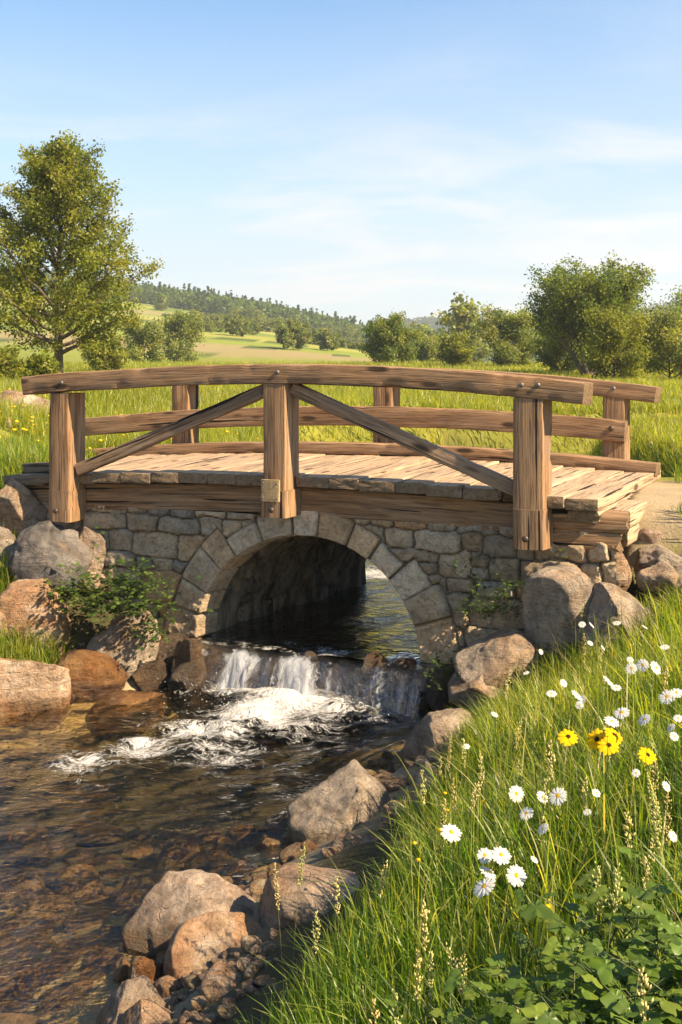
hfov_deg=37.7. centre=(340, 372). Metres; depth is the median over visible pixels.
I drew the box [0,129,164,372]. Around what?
broadleaf tree
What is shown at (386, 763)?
pebble
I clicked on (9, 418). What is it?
rock
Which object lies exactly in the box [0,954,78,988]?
stream stone
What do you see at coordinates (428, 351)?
bush
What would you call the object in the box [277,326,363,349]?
hedge
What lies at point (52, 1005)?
stream stone
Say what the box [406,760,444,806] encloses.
rock
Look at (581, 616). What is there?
seed stalk
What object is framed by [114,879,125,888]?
stream stone
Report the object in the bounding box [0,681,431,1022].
stream water
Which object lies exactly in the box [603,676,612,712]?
daisy
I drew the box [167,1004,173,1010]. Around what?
pebble
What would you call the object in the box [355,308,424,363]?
round tree
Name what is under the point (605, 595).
rock
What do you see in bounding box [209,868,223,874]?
stream stone
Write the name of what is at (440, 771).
seed stalk
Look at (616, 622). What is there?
daisy
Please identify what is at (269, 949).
pebble
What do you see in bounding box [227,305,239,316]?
tree
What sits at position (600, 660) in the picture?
seed stalk
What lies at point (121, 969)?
rock
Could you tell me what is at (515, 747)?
seed stalk
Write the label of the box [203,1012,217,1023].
pebble
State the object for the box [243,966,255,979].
pebble
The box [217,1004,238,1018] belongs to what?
pebble
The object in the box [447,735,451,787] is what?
seed stalk
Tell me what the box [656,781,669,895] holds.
daisy
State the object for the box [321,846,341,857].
pebble
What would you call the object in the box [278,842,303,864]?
pebble
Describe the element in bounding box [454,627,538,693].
rock
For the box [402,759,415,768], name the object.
pebble
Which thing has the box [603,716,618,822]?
daisy
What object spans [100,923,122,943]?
stream stone
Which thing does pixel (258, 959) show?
pebble
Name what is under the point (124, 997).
rock
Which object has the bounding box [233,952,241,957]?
pebble
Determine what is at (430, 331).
tree
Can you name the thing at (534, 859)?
daisy
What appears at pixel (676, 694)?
daisy
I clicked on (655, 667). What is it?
daisy
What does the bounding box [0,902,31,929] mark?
stream stone
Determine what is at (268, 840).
stream stone
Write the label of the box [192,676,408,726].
water spray
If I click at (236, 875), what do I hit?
pebble
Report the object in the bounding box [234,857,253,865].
stream stone
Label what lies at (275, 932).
pebble
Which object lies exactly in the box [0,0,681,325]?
sky
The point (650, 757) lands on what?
coneflower
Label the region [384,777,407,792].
pebble
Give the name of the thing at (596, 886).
seed stalk
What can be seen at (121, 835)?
stream stone
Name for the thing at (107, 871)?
stream stone
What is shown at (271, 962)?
pebble
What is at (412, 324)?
tree
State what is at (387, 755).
pebble
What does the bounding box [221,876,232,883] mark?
pebble
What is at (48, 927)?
stream stone
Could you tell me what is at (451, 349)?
bush
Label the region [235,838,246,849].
stream stone
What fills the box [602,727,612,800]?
seed stalk
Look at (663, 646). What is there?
daisy
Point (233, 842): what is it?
stream stone
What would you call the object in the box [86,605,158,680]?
rock
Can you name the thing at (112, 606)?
leafy bush
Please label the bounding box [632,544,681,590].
rock
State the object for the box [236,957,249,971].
pebble
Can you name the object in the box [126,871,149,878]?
stream stone
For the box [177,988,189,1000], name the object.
pebble
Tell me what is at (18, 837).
stream stone
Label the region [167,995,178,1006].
pebble
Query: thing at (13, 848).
stream stone
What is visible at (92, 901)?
stream stone
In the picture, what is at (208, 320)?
tree
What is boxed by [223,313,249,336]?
round tree
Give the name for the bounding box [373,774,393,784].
pebble
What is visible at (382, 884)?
seed stalk
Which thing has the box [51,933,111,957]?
stream stone
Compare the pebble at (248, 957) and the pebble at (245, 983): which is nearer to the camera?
the pebble at (245, 983)
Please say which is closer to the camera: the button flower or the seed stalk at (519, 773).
the button flower
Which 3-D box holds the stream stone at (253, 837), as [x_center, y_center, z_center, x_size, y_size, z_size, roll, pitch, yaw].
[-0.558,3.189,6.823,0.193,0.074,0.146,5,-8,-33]
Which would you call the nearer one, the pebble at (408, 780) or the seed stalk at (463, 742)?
the seed stalk at (463, 742)
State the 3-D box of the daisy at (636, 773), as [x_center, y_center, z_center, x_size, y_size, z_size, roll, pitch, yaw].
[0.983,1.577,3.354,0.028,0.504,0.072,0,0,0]
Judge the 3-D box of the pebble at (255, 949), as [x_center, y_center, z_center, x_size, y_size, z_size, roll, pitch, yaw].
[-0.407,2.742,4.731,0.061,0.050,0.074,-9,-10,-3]
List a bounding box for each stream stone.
[0,832,11,845]
[0,844,20,858]
[0,864,15,867]
[0,867,44,898]
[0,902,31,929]
[0,927,55,959]
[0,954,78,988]
[0,983,34,1012]
[0,1013,44,1023]
[3,899,18,902]
[7,843,51,867]
[12,824,50,845]
[13,894,75,927]
[23,867,48,875]
[34,887,54,894]
[34,978,93,1016]
[37,923,56,931]
[43,871,60,880]
[47,842,64,854]
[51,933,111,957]
[53,864,103,898]
[61,848,95,863]
[62,909,110,932]
[65,859,85,867]
[75,907,87,911]
[76,823,125,845]
[77,894,108,905]
[78,947,123,980]
[91,855,116,864]
[99,863,124,877]
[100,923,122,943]
[102,886,117,898]
[112,885,140,906]
[113,905,129,915]
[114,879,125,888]
[120,842,152,859]
[121,876,154,894]
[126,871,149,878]
[126,905,138,921]
[129,831,151,841]
[133,857,155,868]
[141,890,149,898]
[149,856,179,884]
[156,830,180,849]
[156,833,199,870]
[184,850,231,871]
[193,828,222,842]
[198,844,212,851]
[206,850,234,871]
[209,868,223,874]
[215,843,233,851]
[217,835,230,844]
[219,839,235,844]
[226,860,246,878]
[228,825,256,839]
[232,879,246,885]
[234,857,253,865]
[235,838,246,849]
[244,832,266,845]
[253,834,291,851]
[265,816,283,824]
[266,827,285,835]
[275,817,288,827]
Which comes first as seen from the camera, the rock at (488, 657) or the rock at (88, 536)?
the rock at (488, 657)
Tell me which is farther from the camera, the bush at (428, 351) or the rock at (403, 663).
the bush at (428, 351)
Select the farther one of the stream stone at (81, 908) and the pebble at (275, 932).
the stream stone at (81, 908)
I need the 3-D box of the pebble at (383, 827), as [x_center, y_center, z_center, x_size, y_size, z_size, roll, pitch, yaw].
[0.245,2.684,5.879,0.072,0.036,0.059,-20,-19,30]
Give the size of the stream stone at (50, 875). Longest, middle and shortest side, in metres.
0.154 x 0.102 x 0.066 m
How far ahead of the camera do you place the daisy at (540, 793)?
3.63 m
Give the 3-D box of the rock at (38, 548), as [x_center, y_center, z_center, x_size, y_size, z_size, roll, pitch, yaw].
[-2.900,1.924,10.011,0.815,0.847,0.616,0,0,0]
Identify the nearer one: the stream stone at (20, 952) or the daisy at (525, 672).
the stream stone at (20, 952)
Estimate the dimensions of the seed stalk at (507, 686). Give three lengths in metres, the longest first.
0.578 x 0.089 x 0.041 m
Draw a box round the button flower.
[416,858,420,910]
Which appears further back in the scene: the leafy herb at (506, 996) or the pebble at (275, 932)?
the pebble at (275, 932)
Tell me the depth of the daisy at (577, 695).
5.09 m
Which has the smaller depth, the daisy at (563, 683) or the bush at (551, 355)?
the daisy at (563, 683)
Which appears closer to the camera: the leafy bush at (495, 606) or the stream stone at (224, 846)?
the stream stone at (224, 846)
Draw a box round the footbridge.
[3,364,660,692]
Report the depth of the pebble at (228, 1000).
4.20 m
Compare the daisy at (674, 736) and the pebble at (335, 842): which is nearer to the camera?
the daisy at (674, 736)
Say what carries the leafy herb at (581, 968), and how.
on the ground at (662, 504)
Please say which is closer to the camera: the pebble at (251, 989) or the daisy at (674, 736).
the daisy at (674, 736)
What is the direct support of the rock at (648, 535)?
on the ground at (662, 504)
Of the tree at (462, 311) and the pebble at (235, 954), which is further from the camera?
the tree at (462, 311)
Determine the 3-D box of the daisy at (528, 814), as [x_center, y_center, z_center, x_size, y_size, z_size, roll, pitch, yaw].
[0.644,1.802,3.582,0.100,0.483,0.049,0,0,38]
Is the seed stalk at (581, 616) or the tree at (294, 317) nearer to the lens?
the seed stalk at (581, 616)
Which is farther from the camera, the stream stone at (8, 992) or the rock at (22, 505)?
the rock at (22, 505)
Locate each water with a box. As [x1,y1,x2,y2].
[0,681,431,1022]
[199,559,432,667]
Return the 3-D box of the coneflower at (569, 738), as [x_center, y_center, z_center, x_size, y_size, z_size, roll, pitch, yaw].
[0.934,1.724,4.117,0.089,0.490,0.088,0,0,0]
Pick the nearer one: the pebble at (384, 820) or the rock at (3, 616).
the pebble at (384, 820)
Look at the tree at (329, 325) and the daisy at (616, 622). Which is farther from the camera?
the tree at (329, 325)
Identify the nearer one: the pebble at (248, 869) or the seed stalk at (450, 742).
the seed stalk at (450, 742)
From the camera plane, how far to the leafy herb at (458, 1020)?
2.36 m
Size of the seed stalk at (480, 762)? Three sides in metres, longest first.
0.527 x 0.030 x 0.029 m
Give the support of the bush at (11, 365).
on the ground at (662, 504)
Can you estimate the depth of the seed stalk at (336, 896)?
3.51 m
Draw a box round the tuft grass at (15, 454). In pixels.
[0,425,100,664]
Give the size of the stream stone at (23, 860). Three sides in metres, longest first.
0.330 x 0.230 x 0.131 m
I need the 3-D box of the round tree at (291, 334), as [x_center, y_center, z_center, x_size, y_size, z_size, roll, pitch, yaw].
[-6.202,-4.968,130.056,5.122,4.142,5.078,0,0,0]
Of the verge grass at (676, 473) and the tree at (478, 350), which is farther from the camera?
the tree at (478, 350)
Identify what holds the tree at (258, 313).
on the ground at (662, 504)
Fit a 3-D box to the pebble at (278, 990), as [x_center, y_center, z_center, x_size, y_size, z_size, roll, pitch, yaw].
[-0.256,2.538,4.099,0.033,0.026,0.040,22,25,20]
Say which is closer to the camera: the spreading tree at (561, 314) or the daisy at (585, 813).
the daisy at (585, 813)
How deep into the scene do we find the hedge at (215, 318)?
211.82 m
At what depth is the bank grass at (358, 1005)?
3.94 m
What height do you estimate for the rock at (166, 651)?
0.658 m
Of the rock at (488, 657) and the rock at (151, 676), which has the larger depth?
the rock at (151, 676)
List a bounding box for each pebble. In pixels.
[156,949,166,963]
[166,1019,176,1023]
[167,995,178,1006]
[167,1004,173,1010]
[171,991,179,999]
[176,981,182,990]
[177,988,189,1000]
[178,1010,194,1023]
[182,972,201,989]
[191,995,208,1011]
[195,1012,207,1021]
[196,970,207,985]
[200,960,241,1002]
[202,1006,208,1012]
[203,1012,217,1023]
[210,958,219,964]
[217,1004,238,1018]
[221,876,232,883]
[221,949,231,959]
[221,997,236,1004]
[233,872,245,878]
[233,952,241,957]
[234,989,246,1000]
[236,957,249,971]
[240,935,261,951]
[241,978,255,988]
[242,884,251,895]
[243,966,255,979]
[244,943,254,953]
[244,955,252,961]
[245,864,256,873]
[246,961,262,972]
[246,984,257,993]
[249,878,266,895]
[249,944,261,955]
[252,871,267,881]
[252,893,260,900]
[253,954,266,962]
[254,956,263,961]
[254,974,269,985]
[263,943,275,954]
[265,851,276,857]
[265,960,273,967]
[265,978,276,987]
[268,863,282,869]
[269,928,278,936]
[274,985,281,993]
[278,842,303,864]
[301,839,318,853]
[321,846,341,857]
[326,839,344,847]
[335,832,346,840]
[344,831,355,840]
[365,769,376,775]
[367,760,376,767]
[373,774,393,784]
[377,825,387,830]
[378,758,393,768]
[378,770,391,775]
[381,751,393,759]
[381,800,414,819]
[381,817,392,823]
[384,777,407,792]
[387,766,395,772]
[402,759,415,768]
[405,774,415,783]
[408,721,416,729]
[414,753,431,768]
[425,747,442,763]
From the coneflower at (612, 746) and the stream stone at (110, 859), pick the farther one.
the stream stone at (110, 859)
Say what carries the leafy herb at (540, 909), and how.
on the ground at (662, 504)
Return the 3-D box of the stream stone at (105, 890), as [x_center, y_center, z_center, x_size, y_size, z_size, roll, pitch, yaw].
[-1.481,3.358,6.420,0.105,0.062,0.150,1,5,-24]
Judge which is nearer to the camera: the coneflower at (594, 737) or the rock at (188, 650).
the coneflower at (594, 737)
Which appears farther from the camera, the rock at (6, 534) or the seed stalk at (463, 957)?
the rock at (6, 534)
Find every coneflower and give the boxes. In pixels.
[557,729,577,811]
[586,728,606,801]
[597,737,618,844]
[605,728,622,819]
[633,747,656,869]
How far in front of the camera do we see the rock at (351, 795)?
6.44 m
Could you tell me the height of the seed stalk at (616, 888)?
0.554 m
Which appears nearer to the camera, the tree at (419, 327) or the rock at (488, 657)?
the rock at (488, 657)
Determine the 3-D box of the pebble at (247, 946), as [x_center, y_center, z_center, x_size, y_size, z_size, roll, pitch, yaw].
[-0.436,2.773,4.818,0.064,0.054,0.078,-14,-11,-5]
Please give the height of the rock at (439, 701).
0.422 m
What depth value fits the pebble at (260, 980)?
4.26 m
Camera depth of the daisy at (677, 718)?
3.65 m
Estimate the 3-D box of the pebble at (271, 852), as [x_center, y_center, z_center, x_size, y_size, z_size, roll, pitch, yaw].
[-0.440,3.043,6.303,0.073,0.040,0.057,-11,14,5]
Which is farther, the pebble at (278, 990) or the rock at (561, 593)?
the rock at (561, 593)
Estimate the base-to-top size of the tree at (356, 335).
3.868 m
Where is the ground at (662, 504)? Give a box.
[0,290,681,1023]
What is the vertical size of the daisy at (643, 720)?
0.533 m
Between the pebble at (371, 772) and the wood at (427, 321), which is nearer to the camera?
the pebble at (371, 772)
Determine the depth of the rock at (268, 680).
9.46 m
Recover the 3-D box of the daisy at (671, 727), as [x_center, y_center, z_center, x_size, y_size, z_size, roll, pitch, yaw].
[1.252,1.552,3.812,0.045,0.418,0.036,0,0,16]
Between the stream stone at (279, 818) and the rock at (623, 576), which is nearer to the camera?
the stream stone at (279, 818)
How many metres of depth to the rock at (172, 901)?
5.25 m
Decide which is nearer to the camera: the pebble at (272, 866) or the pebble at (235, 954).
the pebble at (235, 954)
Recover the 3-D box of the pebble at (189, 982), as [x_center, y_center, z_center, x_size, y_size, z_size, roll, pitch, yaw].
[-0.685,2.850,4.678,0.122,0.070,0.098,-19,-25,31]
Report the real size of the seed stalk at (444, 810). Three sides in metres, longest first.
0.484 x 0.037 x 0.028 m
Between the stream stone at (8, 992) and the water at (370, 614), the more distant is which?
the water at (370, 614)
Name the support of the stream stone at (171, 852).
on the ground at (662, 504)
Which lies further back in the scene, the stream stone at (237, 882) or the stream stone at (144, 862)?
the stream stone at (144, 862)
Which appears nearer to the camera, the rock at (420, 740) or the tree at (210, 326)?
the rock at (420, 740)
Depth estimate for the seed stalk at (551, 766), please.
3.85 m
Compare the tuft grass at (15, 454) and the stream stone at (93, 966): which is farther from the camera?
the tuft grass at (15, 454)
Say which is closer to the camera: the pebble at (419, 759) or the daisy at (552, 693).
the daisy at (552, 693)
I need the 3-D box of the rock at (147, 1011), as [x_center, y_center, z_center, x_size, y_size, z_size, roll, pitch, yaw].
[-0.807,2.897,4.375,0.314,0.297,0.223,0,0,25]
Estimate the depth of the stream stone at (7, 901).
6.19 m
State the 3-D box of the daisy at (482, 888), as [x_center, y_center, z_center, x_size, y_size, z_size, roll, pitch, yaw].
[0.428,1.810,3.081,0.102,0.477,0.076,0,0,-30]
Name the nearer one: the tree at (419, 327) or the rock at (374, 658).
the rock at (374, 658)
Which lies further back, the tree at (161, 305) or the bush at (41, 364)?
the tree at (161, 305)
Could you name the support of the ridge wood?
on the ground at (662, 504)
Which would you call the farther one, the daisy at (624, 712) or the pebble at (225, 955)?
the pebble at (225, 955)
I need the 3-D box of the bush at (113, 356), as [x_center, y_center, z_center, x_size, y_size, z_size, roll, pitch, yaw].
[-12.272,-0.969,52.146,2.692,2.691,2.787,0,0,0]
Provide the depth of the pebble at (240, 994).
4.23 m
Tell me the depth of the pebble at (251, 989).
4.22 m
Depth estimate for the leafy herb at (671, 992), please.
2.11 m
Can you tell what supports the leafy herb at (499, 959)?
on the ground at (662, 504)
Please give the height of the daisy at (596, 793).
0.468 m
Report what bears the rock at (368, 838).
on the ground at (662, 504)
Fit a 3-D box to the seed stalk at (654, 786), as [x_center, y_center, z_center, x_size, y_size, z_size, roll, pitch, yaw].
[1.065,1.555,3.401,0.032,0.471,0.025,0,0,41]
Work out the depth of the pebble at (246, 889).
5.50 m
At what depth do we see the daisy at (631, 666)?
5.42 m
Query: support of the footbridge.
on the ground at (662, 504)
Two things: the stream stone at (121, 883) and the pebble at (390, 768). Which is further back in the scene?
the pebble at (390, 768)
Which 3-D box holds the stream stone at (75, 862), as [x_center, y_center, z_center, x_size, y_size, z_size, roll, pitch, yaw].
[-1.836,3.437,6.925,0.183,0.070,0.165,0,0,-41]
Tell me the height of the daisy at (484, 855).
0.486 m
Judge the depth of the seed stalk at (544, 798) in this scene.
3.55 m
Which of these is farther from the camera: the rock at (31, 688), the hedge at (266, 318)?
the hedge at (266, 318)
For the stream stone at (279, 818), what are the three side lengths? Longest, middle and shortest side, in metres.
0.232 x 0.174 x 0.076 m
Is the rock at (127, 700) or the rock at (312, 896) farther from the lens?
the rock at (127, 700)
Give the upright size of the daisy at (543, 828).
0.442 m
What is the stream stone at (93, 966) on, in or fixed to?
on the ground at (662, 504)
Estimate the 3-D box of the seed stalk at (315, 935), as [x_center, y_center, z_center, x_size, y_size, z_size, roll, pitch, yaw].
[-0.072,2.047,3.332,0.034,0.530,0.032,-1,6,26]
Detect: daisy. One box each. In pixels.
[440,823,461,913]
[460,877,494,1012]
[462,744,471,794]
[475,865,495,987]
[476,847,495,988]
[491,711,497,762]
[491,846,512,935]
[506,864,526,973]
[508,785,525,903]
[508,807,533,908]
[522,671,528,712]
[526,856,537,975]
[531,823,548,924]
[536,791,547,894]
[544,787,566,876]
[545,690,556,752]
[560,679,573,728]
[566,701,583,772]
[570,695,585,729]
[572,690,588,731]
[578,621,585,652]
[582,809,590,902]
[587,641,593,680]
[592,789,600,886]
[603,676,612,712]
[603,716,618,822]
[610,685,621,709]
[611,707,629,814]
[612,621,620,650]
[624,714,650,824]
[625,663,637,701]
[626,657,634,682]
[631,769,640,881]
[636,659,648,713]
[650,661,660,711]
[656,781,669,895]
[657,644,668,692]
[658,690,675,760]
[663,723,674,795]
[667,732,678,825]
[668,831,681,868]
[670,688,681,769]
[673,715,681,811]
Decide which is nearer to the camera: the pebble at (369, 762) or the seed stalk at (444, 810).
the seed stalk at (444, 810)
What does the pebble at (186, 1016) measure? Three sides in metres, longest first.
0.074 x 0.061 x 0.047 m
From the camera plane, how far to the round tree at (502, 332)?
61.31 m
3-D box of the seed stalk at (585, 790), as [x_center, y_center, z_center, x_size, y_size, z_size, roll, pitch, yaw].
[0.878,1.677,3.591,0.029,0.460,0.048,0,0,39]
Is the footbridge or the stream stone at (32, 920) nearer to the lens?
the stream stone at (32, 920)
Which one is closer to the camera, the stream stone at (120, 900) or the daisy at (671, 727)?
the daisy at (671, 727)
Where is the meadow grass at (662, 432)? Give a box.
[0,358,681,476]
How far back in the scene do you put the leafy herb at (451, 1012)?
2.17 m
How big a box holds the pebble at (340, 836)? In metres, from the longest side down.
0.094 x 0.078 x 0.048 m
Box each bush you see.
[0,342,26,381]
[17,350,65,380]
[35,526,212,626]
[44,559,100,608]
[79,332,131,370]
[115,601,176,651]
[408,329,442,363]
[423,639,460,694]
[435,329,475,365]
[447,554,524,620]
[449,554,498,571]
[526,327,582,372]
[575,302,657,380]
[630,295,681,379]
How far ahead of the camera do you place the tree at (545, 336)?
99.11 m
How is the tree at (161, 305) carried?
on the ground at (662, 504)
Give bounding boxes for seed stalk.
[273,863,282,976]
[293,842,305,964]
[311,911,320,1017]
[331,876,342,989]
[368,998,379,1023]
[374,859,387,946]
[390,989,402,1023]
[413,949,422,1023]
[418,769,426,879]
[419,900,429,1023]
[427,951,434,1023]
[438,756,442,808]
[440,799,447,878]
[444,942,467,1021]
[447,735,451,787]
[451,777,457,847]
[459,772,483,865]
[459,949,466,1023]
[461,738,465,801]
[478,751,482,818]
[504,670,510,717]
[512,718,521,785]
[517,759,523,823]
[534,779,548,919]
[545,741,555,820]
[580,603,583,640]
[581,776,588,844]
[582,633,586,670]
[592,861,605,938]
[597,648,601,673]
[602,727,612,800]
[608,863,622,947]
[623,811,634,936]
[636,967,653,1020]
[642,838,654,920]
[645,740,652,840]
[647,776,663,909]
[649,760,658,854]
[652,801,662,902]
[662,666,668,752]
[664,791,671,912]
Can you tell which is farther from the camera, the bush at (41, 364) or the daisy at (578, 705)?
the bush at (41, 364)
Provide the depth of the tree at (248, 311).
292.18 m
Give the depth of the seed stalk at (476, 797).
4.15 m
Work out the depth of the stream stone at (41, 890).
6.34 m
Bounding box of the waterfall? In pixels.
[167,643,432,719]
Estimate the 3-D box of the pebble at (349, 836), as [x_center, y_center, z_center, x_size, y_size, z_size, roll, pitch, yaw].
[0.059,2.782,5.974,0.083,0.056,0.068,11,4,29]
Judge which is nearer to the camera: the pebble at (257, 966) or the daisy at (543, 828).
the daisy at (543, 828)
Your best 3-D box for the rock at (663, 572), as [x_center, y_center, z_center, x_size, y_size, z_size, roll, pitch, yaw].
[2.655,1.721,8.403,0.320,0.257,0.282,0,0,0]
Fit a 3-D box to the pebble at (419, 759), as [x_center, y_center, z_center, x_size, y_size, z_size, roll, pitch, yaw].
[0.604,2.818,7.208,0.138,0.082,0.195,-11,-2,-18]
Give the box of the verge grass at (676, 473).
[649,446,681,622]
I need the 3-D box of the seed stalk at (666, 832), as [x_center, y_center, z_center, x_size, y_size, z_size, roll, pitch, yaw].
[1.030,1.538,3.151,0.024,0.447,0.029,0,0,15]
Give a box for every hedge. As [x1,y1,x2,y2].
[161,313,223,320]
[199,312,363,343]
[203,319,286,332]
[217,313,342,335]
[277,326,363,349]
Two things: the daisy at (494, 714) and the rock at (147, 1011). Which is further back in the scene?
the daisy at (494, 714)
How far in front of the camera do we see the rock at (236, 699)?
9.53 m
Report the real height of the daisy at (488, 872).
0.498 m
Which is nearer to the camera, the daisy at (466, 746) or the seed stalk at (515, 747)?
the seed stalk at (515, 747)
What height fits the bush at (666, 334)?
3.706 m
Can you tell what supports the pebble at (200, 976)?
on the ground at (662, 504)
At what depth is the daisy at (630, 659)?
5.82 m
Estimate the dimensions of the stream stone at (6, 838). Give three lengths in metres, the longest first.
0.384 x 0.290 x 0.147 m
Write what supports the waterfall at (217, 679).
on the ground at (662, 504)
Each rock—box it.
[0,390,49,415]
[0,477,48,536]
[0,526,15,567]
[0,578,71,659]
[0,612,5,637]
[0,657,70,730]
[4,417,17,427]
[7,520,93,601]
[56,649,126,703]
[75,526,105,592]
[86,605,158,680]
[91,690,166,734]
[96,975,167,1023]
[113,957,129,981]
[121,869,254,960]
[121,998,172,1023]
[128,956,162,982]
[131,660,168,692]
[153,975,178,998]
[156,633,189,678]
[163,911,262,981]
[169,658,206,715]
[174,638,206,705]
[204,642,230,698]
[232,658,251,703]
[247,658,305,724]
[257,863,360,928]
[286,759,389,844]
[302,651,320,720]
[314,658,358,724]
[354,651,389,726]
[360,834,382,843]
[385,657,423,720]
[403,708,472,761]
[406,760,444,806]
[426,666,455,711]
[448,672,509,714]
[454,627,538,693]
[522,564,592,664]
[582,582,655,662]
[616,551,631,590]
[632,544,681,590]
[636,561,678,591]
[637,528,662,543]
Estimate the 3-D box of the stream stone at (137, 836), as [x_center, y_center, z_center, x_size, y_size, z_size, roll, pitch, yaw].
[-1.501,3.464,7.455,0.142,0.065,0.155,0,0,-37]
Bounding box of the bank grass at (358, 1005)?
[234,575,681,1023]
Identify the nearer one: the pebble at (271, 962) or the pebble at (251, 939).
the pebble at (271, 962)
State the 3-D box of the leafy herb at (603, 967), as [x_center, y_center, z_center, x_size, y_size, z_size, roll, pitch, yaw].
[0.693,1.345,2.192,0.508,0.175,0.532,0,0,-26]
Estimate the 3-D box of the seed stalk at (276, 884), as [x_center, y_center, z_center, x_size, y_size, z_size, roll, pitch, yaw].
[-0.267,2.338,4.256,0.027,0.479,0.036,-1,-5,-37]
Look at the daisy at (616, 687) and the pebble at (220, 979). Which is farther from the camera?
the daisy at (616, 687)
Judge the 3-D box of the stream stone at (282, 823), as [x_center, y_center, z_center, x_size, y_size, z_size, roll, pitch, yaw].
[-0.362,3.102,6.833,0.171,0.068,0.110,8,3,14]
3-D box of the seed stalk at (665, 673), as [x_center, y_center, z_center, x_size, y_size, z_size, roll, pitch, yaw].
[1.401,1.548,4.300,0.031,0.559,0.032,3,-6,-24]
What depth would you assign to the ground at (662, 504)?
8.54 m
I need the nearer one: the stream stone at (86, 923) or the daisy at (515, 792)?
the daisy at (515, 792)
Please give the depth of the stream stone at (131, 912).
5.63 m
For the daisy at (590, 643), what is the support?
on the ground at (662, 504)
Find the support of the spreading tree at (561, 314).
on the ground at (662, 504)
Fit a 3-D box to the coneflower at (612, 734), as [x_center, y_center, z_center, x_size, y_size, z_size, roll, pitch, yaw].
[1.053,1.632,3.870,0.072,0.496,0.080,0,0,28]
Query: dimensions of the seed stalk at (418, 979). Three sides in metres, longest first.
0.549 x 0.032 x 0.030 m
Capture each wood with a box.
[0,265,372,342]
[370,299,681,356]
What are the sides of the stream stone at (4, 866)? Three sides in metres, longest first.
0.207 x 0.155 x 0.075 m
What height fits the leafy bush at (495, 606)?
0.618 m
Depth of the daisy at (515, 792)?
3.68 m
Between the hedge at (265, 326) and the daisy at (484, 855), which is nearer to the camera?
the daisy at (484, 855)
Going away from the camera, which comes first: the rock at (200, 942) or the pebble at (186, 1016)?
the pebble at (186, 1016)
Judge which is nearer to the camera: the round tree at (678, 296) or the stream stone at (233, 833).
the stream stone at (233, 833)
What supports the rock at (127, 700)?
on the ground at (662, 504)
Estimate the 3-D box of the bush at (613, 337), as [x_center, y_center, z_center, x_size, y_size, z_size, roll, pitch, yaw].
[10.937,-1.171,39.989,3.209,3.424,3.357,0,0,22]
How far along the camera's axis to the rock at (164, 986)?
4.72 m
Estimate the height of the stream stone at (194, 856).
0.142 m
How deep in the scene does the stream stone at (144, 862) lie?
7.00 m
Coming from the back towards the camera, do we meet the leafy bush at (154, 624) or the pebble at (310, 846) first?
the leafy bush at (154, 624)
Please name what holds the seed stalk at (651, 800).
on the ground at (662, 504)
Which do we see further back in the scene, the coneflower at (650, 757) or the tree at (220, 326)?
the tree at (220, 326)
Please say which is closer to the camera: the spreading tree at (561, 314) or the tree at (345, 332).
the spreading tree at (561, 314)
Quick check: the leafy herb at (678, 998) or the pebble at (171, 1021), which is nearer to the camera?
the leafy herb at (678, 998)
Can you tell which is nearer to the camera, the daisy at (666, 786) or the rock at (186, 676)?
the daisy at (666, 786)
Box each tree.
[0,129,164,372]
[120,310,168,362]
[153,294,170,310]
[156,308,208,362]
[191,312,205,325]
[202,320,213,332]
[203,318,216,331]
[215,319,225,331]
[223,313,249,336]
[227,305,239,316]
[239,304,255,318]
[249,321,260,334]
[253,309,264,319]
[253,316,262,322]
[274,318,312,348]
[287,313,300,323]
[313,328,341,350]
[322,321,335,333]
[340,326,353,337]
[346,323,357,337]
[351,330,362,341]
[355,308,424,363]
[407,324,434,358]
[408,319,429,331]
[426,328,444,360]
[430,291,493,362]
[467,303,547,366]
[471,336,496,362]
[515,249,659,376]
[530,297,575,359]
[660,285,681,362]
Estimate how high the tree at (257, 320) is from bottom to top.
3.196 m
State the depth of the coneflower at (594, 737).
3.90 m
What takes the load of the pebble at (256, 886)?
on the ground at (662, 504)
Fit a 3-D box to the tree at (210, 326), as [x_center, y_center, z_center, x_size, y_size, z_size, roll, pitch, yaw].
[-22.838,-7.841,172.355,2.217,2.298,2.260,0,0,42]
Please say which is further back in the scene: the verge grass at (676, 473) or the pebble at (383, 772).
the verge grass at (676, 473)
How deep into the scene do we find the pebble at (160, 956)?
5.05 m
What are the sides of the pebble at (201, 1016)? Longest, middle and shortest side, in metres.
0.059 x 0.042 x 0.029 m
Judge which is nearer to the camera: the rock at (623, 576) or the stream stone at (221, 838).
the stream stone at (221, 838)
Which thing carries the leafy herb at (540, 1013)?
on the ground at (662, 504)
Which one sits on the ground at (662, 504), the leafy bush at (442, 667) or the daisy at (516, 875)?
the daisy at (516, 875)
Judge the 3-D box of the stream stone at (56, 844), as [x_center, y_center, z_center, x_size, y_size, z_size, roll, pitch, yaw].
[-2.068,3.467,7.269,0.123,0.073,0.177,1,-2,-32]
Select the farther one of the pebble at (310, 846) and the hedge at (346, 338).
the hedge at (346, 338)
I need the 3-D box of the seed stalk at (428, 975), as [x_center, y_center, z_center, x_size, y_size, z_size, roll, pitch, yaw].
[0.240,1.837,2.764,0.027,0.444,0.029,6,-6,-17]
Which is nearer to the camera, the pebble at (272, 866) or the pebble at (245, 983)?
the pebble at (245, 983)
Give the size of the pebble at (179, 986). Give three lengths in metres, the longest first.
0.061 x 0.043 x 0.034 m
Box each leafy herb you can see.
[382,965,490,1023]
[430,1001,509,1023]
[441,897,681,1023]
[447,996,569,1023]
[463,942,681,1023]
[480,904,661,1016]
[481,950,681,1023]
[489,969,534,1023]
[510,936,681,1023]
[515,845,681,995]
[530,902,680,1023]
[550,924,681,1020]
[559,869,681,999]
[586,988,681,1023]

